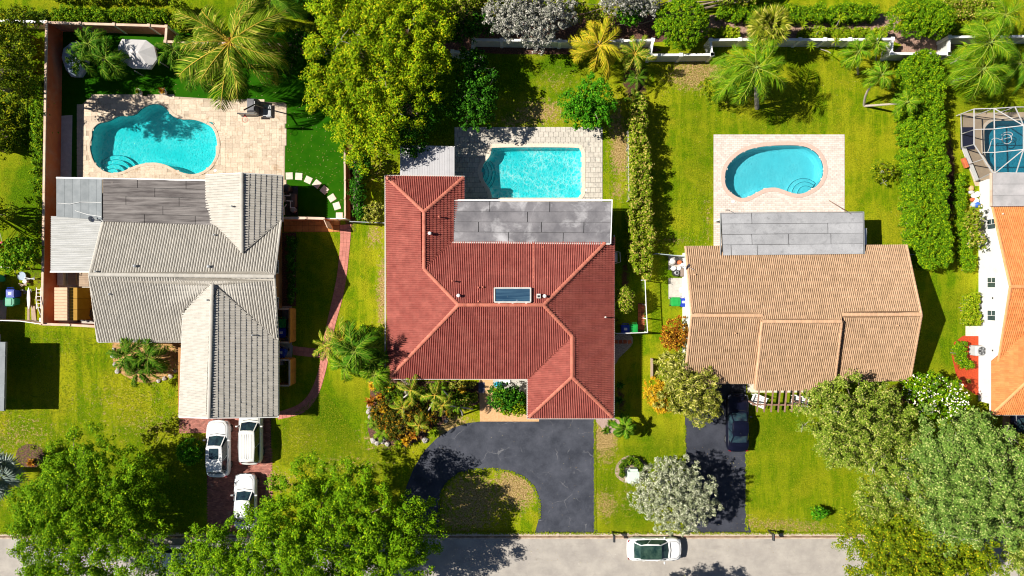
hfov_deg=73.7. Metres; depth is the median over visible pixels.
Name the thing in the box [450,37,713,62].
boundary wall
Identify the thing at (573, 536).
gutter
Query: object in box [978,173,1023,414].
house
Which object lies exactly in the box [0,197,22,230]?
tree
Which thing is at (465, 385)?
hedge
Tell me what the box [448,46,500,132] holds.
tree
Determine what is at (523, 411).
shrub
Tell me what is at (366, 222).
fence
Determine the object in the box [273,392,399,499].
grass
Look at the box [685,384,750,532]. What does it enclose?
driveway
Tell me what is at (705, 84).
shrub
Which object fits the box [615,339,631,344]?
brick steps
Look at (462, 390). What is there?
croton
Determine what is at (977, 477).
tree
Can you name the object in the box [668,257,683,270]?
pool heater
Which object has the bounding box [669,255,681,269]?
concrete pad
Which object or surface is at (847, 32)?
hedge
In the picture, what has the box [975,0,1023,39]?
palm tree
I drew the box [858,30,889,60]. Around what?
palm tree
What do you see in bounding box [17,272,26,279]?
plastic tub
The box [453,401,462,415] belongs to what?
palm tree
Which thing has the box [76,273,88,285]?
wooden deck
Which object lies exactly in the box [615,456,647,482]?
gravel patch
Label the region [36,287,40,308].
ladder
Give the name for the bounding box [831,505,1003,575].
tree
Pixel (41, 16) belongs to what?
hedge
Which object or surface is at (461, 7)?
tree
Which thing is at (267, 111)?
basketball hoop
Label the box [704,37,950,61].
boundary wall
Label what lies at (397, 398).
croton
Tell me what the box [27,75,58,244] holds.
hedge
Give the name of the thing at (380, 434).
palm tree
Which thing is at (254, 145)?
pool deck
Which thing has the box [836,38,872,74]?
palm tree
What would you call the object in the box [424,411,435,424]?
croton
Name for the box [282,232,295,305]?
garden bed
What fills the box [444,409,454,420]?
croton
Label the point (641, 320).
terracotta strip
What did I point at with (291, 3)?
palm tree
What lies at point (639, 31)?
mulch bed
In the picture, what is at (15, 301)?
trash bin
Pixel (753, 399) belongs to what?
garden bench
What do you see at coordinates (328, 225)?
garden gate
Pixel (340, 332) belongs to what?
palm tree
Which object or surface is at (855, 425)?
tree
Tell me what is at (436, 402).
palm tree
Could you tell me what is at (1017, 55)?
palm tree
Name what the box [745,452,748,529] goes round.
verge tufts
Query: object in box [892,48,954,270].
hedge
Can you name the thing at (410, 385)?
palm tree
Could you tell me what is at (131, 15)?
hedge
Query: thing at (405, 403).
palm tree
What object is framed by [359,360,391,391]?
palm tree
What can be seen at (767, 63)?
palm tree
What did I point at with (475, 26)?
tree
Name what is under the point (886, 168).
shrub
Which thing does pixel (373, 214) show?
shrub
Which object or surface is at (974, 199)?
pool toys
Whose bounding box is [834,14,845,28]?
dracaena
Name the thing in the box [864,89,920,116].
palm tree
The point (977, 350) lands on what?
air conditioner
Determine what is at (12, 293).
trash bin
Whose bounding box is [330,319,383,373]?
palm tree
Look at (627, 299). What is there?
shrub
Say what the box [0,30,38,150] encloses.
hedge
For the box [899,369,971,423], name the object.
tree
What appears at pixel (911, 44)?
mulch bed
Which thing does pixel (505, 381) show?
door step
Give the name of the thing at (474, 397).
hedge
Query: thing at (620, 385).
plant
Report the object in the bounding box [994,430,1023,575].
tree
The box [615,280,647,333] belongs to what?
fence
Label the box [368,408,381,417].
croton
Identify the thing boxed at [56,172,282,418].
house
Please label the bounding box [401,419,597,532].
driveway
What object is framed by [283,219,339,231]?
tile walk
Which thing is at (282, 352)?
trash bin
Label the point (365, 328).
palm tree
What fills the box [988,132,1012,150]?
pool cleaner
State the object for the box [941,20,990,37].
hedge
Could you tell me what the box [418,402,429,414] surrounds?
croton
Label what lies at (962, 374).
garden bed
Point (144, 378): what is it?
palm tree
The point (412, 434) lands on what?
croton
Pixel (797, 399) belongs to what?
garden bench
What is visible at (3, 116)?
tree
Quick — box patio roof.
[400,145,455,175]
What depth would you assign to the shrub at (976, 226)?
54.72 m
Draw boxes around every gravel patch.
[596,419,619,433]
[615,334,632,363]
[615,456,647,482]
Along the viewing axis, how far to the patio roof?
54.36 m
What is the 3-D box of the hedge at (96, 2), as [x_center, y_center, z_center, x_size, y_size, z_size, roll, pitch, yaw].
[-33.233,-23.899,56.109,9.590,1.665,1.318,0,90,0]
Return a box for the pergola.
[748,391,806,411]
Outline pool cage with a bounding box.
[956,106,1023,180]
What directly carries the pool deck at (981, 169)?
on the ground at (530, 88)
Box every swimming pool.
[87,101,219,176]
[478,144,585,201]
[721,141,827,201]
[981,117,1023,172]
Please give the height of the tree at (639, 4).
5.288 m
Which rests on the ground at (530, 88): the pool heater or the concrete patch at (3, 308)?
the concrete patch at (3, 308)
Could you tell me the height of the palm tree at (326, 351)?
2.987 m
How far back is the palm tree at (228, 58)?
50.20 m
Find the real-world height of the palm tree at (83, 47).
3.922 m
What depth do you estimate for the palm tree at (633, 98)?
55.98 m
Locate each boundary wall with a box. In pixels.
[0,20,46,28]
[39,322,94,327]
[41,22,62,323]
[44,21,326,54]
[283,217,330,220]
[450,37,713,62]
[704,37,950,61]
[936,35,1023,59]
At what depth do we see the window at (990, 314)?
55.33 m
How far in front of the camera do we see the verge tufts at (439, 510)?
56.84 m
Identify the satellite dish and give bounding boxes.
[88,216,95,221]
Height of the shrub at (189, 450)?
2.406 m
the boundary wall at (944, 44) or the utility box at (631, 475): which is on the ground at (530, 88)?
the boundary wall at (944, 44)
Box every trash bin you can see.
[0,274,6,281]
[3,297,19,305]
[6,288,22,297]
[278,317,288,327]
[279,328,288,337]
[279,346,289,357]
[619,323,629,332]
[628,323,637,333]
[669,297,680,305]
[680,298,684,306]
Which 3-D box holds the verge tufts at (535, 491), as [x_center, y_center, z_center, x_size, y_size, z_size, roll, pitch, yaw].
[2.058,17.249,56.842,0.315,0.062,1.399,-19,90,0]
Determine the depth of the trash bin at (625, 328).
55.85 m
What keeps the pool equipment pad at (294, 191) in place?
on the artificial turf
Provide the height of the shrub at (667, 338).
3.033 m
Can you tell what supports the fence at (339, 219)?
on the tile walk at (304, 226)
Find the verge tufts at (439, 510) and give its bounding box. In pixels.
[438,506,440,529]
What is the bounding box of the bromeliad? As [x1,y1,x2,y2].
[26,458,34,467]
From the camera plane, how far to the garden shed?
54.89 m
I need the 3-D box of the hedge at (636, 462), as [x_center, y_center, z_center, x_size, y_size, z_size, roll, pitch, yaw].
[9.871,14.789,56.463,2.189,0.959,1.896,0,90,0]
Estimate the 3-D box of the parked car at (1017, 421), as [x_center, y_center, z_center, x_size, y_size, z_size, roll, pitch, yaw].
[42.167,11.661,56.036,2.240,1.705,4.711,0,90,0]
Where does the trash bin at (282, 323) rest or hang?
on the concrete pad at (285, 313)
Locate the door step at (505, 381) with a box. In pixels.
[500,380,509,384]
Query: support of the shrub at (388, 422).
on the garden bed at (371, 432)
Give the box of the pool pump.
[672,268,683,276]
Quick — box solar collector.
[494,287,530,303]
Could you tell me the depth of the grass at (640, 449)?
56.85 m
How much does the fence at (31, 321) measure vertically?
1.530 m
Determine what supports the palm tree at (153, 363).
on the palm bed at (170, 358)
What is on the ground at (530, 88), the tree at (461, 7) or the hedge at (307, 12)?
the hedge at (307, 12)
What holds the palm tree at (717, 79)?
on the ground at (530, 88)
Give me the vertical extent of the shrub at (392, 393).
1.702 m
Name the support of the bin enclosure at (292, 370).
on the ground at (530, 88)
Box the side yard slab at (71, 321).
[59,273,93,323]
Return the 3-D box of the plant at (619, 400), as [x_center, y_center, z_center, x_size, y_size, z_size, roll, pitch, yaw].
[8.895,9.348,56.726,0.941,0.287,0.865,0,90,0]
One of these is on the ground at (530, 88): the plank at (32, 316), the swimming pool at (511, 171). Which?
the plank at (32, 316)
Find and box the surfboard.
[27,287,30,307]
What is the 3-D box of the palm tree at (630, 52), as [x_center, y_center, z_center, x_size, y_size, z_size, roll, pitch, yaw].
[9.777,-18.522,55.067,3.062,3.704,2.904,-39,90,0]
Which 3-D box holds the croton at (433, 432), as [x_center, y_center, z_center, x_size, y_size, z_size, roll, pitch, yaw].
[-6.553,11.891,56.382,1.127,1.115,1.257,0,90,0]
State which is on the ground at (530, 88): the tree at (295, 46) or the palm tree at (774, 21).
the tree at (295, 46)
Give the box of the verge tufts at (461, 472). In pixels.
[459,469,474,474]
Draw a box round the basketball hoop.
[237,104,272,122]
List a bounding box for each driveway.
[179,416,272,532]
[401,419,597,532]
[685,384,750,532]
[1003,415,1023,529]
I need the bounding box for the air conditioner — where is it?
[969,345,985,355]
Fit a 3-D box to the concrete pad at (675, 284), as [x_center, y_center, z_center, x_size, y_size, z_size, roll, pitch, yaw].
[13.646,0.042,56.881,1.208,0.001,1.750,0,90,0]
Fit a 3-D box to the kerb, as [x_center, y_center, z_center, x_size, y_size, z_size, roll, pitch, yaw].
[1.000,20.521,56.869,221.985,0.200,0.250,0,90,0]
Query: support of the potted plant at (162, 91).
on the pool deck at (254, 145)
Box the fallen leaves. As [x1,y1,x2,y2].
[287,117,342,197]
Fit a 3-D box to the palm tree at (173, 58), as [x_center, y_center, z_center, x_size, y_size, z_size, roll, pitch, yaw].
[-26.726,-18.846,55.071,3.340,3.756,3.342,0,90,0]
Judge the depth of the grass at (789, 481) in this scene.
56.85 m
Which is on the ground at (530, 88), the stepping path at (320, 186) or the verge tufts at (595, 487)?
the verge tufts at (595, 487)
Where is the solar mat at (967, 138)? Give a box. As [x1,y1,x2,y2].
[960,127,974,148]
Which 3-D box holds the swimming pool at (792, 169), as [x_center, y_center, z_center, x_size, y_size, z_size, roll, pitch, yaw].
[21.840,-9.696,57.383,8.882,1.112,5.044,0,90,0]
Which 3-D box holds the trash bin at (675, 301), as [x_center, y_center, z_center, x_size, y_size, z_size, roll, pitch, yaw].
[13.371,1.125,56.361,0.891,1.055,0.740,0,90,0]
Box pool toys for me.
[968,186,980,207]
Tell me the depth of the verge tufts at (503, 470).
56.84 m
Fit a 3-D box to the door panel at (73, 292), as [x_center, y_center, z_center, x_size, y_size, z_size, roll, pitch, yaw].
[-35.269,0.401,55.889,0.620,2.000,0.861,0,90,0]
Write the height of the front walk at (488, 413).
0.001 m
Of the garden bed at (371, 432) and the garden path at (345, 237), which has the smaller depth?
the garden path at (345, 237)
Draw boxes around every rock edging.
[110,348,177,382]
[366,398,454,446]
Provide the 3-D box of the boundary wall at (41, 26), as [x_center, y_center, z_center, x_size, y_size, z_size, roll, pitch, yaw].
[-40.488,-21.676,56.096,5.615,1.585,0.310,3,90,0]
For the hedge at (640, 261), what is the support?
on the ground at (530, 88)
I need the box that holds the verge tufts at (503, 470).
[492,468,509,472]
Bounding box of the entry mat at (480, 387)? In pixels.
[478,382,483,392]
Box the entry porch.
[493,380,526,394]
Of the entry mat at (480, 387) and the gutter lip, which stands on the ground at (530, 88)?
the gutter lip
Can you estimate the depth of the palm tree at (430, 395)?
53.46 m
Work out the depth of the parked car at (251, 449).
55.40 m
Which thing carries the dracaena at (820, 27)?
on the mulch bed at (911, 44)
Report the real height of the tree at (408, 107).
5.306 m
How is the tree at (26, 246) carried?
on the ground at (530, 88)
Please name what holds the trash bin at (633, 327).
on the ground at (530, 88)
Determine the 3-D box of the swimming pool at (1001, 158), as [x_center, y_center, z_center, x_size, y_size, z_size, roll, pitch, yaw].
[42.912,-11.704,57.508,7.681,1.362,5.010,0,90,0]
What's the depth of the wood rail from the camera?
56.44 m
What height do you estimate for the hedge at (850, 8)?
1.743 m
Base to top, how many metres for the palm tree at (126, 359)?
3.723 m
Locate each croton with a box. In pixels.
[364,395,377,407]
[368,382,378,390]
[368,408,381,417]
[376,391,385,400]
[379,403,389,414]
[389,431,397,441]
[393,423,404,434]
[394,393,400,403]
[394,437,404,449]
[401,433,411,447]
[408,431,420,439]
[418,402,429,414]
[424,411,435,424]
[428,424,438,438]
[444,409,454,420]
[456,385,467,395]
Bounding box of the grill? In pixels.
[247,98,260,114]
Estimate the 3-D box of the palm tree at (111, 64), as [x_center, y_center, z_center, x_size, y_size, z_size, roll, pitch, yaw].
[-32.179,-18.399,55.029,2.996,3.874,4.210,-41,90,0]
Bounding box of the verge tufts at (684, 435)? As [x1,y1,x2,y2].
[683,425,686,530]
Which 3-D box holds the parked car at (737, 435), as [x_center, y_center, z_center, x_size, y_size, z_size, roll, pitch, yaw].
[18.583,11.078,56.117,2.220,1.545,4.811,0,90,0]
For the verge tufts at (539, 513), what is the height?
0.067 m
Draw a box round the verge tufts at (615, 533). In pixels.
[0,531,862,534]
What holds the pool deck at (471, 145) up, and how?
on the ground at (530, 88)
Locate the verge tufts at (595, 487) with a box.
[593,419,596,531]
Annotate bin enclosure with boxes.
[277,308,295,342]
[279,357,295,385]
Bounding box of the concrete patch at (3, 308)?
[0,300,6,318]
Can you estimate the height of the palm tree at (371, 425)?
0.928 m
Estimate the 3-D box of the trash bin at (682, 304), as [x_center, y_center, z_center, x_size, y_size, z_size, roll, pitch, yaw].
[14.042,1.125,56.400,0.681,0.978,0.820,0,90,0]
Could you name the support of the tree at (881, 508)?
on the ground at (530, 88)
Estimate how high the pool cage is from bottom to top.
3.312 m
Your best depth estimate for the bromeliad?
56.73 m
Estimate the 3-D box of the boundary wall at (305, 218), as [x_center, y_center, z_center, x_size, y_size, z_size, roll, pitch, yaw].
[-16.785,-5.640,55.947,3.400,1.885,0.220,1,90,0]
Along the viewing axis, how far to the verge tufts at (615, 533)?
56.75 m
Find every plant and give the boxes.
[135,88,142,95]
[158,87,166,94]
[601,426,611,434]
[615,380,625,388]
[615,396,623,404]
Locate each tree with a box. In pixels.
[0,2,43,107]
[0,99,16,159]
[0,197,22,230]
[0,233,44,276]
[0,450,29,500]
[3,418,177,575]
[65,44,98,77]
[70,26,112,66]
[88,35,129,81]
[105,337,147,374]
[126,356,151,387]
[130,338,170,380]
[153,34,195,72]
[162,448,446,575]
[174,0,292,111]
[177,54,215,93]
[238,0,309,46]
[269,26,313,83]
[298,0,459,176]
[312,329,344,363]
[324,316,361,358]
[328,354,360,382]
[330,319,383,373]
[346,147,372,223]
[351,342,389,379]
[354,324,384,364]
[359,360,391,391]
[364,414,378,430]
[367,72,452,159]
[373,425,392,443]
[389,397,411,418]
[396,374,420,405]
[406,411,429,435]
[419,380,445,410]
[429,393,472,416]
[432,381,448,395]
[433,0,514,26]
[441,3,496,45]
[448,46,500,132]
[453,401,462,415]
[482,0,579,55]
[557,71,619,130]
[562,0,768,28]
[567,17,622,81]
[598,0,662,18]
[610,412,636,438]
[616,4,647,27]
[619,35,657,75]
[622,88,642,107]
[625,69,646,89]
[626,453,723,536]
[650,350,723,429]
[652,0,709,51]
[706,35,789,109]
[709,56,751,104]
[745,3,793,48]
[790,368,918,473]
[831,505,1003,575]
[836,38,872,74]
[853,427,937,531]
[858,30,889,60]
[861,60,895,105]
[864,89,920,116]
[881,403,1023,558]
[884,0,957,39]
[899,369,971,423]
[943,42,1009,103]
[945,405,997,440]
[950,14,1016,73]
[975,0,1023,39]
[993,46,1023,93]
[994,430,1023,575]
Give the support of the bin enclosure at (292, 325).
on the ground at (530, 88)
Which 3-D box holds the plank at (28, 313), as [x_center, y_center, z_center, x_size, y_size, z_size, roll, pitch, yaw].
[-40.042,2.042,56.539,0.180,0.050,1.500,0,90,0]
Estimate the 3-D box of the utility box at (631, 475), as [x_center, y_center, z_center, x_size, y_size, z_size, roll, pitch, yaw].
[10.000,15.543,56.486,1.200,0.805,1.280,0,90,0]
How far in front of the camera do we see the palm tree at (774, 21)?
52.87 m
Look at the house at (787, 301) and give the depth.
53.09 m
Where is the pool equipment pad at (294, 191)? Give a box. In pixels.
[286,186,297,214]
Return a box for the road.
[0,539,1023,575]
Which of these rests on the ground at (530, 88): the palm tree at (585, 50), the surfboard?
the palm tree at (585, 50)
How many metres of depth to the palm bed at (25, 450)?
56.88 m
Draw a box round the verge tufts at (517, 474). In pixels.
[509,471,524,478]
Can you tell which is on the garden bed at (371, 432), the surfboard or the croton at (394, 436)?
the croton at (394, 436)
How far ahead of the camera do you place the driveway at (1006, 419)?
56.88 m
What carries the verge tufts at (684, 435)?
on the driveway at (714, 456)
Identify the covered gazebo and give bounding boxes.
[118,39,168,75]
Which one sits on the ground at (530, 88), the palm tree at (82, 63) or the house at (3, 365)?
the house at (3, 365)
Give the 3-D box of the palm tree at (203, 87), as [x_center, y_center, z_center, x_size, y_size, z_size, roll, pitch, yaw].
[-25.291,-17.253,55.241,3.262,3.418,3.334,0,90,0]
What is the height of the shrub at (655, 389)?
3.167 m
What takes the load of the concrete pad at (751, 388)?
on the ground at (530, 88)
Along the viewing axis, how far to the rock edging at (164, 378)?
56.76 m
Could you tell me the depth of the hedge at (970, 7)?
56.13 m
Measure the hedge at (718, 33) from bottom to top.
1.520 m
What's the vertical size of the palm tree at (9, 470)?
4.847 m
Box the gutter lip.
[0,538,1007,538]
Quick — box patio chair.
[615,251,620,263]
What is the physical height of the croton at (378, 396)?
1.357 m
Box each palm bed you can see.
[16,444,43,467]
[112,343,180,382]
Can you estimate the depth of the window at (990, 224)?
55.46 m
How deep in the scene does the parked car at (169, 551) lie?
55.62 m
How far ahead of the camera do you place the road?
56.88 m
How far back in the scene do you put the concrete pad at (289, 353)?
56.88 m
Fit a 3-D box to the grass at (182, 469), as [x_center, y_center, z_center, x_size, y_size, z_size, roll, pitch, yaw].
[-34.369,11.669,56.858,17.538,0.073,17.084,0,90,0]
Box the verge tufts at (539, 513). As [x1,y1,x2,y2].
[538,503,540,518]
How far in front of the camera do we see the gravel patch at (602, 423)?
56.88 m
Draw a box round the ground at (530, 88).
[0,0,1023,532]
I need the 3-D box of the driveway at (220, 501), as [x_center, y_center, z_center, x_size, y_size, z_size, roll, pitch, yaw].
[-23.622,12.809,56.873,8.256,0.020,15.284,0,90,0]
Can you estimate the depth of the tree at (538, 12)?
52.26 m
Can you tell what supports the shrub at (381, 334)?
on the ground at (530, 88)
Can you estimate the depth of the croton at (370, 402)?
56.10 m
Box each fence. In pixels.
[0,319,40,323]
[326,218,349,220]
[344,147,350,219]
[350,221,383,223]
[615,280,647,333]
[626,131,628,201]
[652,253,684,257]
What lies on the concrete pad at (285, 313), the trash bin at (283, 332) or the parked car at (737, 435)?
the trash bin at (283, 332)
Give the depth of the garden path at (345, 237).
56.86 m
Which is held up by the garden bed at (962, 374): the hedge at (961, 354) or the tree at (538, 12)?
the hedge at (961, 354)
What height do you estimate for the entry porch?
0.001 m
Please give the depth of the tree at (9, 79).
51.98 m
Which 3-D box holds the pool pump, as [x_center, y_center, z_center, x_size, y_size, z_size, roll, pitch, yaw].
[13.821,-0.999,56.549,1.075,0.680,1.302,0,90,0]
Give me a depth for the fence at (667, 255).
55.86 m
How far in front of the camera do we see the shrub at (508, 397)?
54.65 m
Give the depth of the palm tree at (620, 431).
54.95 m
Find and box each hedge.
[0,7,54,20]
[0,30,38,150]
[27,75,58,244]
[49,3,172,25]
[53,0,167,6]
[168,0,193,35]
[281,0,320,20]
[282,21,321,36]
[285,235,297,305]
[441,380,475,389]
[451,391,478,402]
[618,455,642,477]
[624,95,657,281]
[706,25,740,38]
[714,0,882,27]
[796,24,889,37]
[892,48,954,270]
[940,0,998,20]
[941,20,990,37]
[950,172,977,272]
[950,340,974,369]
[959,292,983,325]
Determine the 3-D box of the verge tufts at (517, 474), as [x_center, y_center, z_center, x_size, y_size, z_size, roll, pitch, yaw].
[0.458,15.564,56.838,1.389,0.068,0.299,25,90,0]
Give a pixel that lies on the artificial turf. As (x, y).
(312, 202)
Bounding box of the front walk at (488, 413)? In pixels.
[479,380,538,421]
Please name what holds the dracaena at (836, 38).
on the ground at (530, 88)
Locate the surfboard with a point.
(28, 298)
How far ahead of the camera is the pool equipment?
56.36 m
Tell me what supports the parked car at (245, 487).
on the driveway at (220, 501)
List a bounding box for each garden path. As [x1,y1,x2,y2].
[278,224,350,418]
[293,346,319,357]
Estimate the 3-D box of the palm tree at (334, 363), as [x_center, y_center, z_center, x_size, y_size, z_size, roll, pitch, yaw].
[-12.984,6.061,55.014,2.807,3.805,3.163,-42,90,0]
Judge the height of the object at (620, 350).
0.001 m
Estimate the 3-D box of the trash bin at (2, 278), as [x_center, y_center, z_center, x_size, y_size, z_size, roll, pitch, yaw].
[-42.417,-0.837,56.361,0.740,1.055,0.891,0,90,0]
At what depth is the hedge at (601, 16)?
54.90 m
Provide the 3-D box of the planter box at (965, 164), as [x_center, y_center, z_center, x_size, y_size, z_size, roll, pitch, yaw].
[37.583,-10.375,56.639,0.280,0.300,0.850,-22,90,0]
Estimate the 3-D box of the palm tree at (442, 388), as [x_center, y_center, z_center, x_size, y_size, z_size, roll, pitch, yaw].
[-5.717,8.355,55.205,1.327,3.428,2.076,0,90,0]
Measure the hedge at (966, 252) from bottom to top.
1.206 m
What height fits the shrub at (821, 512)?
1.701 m
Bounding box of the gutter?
[0,536,998,537]
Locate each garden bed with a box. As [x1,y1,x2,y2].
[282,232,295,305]
[368,350,479,444]
[952,335,978,394]
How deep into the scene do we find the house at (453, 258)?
53.40 m
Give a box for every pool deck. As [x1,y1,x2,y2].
[77,94,285,201]
[454,127,602,201]
[714,134,844,245]
[963,112,1023,185]
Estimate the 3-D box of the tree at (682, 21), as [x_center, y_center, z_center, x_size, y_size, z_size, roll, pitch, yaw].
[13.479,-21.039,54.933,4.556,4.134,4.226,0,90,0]
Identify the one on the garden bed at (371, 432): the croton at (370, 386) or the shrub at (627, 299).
the croton at (370, 386)
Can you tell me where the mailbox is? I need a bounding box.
[767,529,774,540]
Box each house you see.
[0,334,6,410]
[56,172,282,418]
[385,175,614,418]
[682,212,922,390]
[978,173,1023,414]
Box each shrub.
[175,437,205,465]
[359,323,384,371]
[361,201,384,223]
[369,398,441,439]
[373,381,474,411]
[486,381,526,413]
[500,399,526,416]
[615,286,635,314]
[642,375,674,414]
[659,315,687,351]
[697,77,729,105]
[810,506,830,520]
[868,158,900,185]
[960,204,986,250]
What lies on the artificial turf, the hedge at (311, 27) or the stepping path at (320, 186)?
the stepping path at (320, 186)
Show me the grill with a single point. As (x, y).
(254, 108)
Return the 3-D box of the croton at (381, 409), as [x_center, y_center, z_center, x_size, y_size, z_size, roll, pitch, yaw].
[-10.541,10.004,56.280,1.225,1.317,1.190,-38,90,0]
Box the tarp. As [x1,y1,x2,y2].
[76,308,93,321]
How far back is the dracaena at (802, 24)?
54.80 m
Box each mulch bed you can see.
[439,9,703,53]
[692,12,955,52]
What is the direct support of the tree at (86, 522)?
on the ground at (530, 88)
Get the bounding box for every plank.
[27,306,29,319]
[31,305,33,320]
[33,306,36,320]
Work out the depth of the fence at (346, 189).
55.61 m
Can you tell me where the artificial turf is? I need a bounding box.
[62,29,346,217]
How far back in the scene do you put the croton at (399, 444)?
56.23 m
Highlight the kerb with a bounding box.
[0,533,991,535]
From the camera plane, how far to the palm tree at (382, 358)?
53.70 m
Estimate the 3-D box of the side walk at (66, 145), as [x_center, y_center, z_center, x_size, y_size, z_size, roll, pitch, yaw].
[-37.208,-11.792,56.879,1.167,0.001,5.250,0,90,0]
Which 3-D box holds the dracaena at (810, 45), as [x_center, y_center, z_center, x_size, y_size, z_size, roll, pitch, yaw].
[23.998,-19.583,55.701,0.969,2.401,1.195,-19,90,0]
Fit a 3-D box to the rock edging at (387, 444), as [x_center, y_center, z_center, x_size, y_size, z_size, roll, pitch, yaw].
[-8.466,11.215,56.791,7.389,0.385,4.109,0,90,0]
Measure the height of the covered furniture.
1.100 m
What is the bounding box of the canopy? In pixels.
[50,216,102,272]
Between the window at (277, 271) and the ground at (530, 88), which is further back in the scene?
the ground at (530, 88)
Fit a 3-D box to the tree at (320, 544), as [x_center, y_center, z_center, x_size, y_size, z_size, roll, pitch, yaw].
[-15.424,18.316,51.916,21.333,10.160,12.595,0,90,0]
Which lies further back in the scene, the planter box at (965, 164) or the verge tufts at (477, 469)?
the verge tufts at (477, 469)
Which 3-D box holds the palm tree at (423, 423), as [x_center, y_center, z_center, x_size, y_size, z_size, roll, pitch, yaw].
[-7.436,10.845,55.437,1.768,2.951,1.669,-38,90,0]
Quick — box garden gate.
[324,220,332,229]
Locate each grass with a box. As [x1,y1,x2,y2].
[0,326,203,529]
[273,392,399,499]
[596,436,682,530]
[655,59,913,245]
[748,407,864,529]
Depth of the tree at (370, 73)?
50.22 m
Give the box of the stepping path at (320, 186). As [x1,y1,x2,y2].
[286,171,343,219]
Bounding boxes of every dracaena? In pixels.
[799,19,807,28]
[806,41,816,50]
[812,25,825,37]
[820,49,836,57]
[827,36,841,47]
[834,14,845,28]
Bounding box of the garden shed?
[54,287,91,319]
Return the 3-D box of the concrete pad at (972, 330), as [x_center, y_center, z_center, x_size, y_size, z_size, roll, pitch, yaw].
[38.354,3.583,56.879,1.125,0.001,0.833,0,90,0]
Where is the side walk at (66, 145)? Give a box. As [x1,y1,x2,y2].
[61,115,71,176]
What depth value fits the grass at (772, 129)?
56.85 m
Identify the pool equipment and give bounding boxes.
[283,184,296,214]
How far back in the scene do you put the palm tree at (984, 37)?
52.00 m
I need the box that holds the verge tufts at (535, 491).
[533,488,540,502]
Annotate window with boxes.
[276,260,278,273]
[986,218,995,229]
[986,277,995,287]
[986,310,995,320]
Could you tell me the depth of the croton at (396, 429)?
56.03 m
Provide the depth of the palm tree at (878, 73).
53.30 m
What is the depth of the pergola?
54.29 m
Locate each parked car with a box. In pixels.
[144,543,194,568]
[203,419,232,476]
[230,473,258,529]
[235,416,264,464]
[626,536,681,563]
[724,393,751,451]
[1008,415,1023,452]
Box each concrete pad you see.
[280,306,291,344]
[280,345,292,356]
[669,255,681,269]
[669,278,681,298]
[748,384,805,392]
[966,326,978,335]
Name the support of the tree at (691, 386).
on the ground at (530, 88)
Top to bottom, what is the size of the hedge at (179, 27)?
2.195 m
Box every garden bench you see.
[749,394,767,408]
[789,395,808,404]
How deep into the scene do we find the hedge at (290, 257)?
56.23 m
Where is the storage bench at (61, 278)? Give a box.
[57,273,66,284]
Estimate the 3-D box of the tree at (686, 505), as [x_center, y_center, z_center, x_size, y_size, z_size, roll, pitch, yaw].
[12.862,16.236,54.130,7.636,5.734,6.562,0,90,0]
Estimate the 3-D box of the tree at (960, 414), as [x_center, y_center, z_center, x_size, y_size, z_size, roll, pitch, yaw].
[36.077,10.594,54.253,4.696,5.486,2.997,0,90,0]
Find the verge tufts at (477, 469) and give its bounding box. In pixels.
[475,467,492,470]
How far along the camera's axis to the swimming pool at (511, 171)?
57.94 m
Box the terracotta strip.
[637,303,644,331]
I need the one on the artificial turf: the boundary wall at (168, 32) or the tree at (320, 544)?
the boundary wall at (168, 32)
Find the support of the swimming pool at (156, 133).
in the pool deck at (254, 145)
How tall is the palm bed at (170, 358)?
0.001 m
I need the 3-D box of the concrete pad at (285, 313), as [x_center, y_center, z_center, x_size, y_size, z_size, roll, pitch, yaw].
[-18.833,3.125,56.882,1.000,0.001,3.250,0,90,0]
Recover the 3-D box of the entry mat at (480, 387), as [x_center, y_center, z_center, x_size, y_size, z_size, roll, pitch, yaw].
[-2.542,8.292,56.859,0.500,0.020,0.850,0,90,0]
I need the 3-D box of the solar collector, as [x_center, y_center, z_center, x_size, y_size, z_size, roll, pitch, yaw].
[0.038,0.616,51.849,2.852,0.540,1.332,0,90,0]
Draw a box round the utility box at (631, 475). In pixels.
[625,467,638,482]
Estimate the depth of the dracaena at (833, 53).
54.81 m
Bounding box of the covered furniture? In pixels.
[62,42,89,77]
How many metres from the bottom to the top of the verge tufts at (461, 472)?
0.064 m
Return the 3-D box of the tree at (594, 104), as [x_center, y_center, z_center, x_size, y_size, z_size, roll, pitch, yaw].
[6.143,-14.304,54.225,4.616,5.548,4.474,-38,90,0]
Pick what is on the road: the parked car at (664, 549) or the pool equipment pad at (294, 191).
the parked car at (664, 549)
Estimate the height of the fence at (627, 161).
1.030 m
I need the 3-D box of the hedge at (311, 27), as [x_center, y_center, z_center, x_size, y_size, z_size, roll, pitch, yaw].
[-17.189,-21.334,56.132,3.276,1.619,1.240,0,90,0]
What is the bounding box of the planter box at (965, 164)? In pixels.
[960,158,968,168]
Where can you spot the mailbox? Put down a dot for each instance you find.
(773, 535)
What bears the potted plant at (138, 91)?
on the pool deck at (254, 145)
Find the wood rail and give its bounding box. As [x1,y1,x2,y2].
[650,358,652,376]

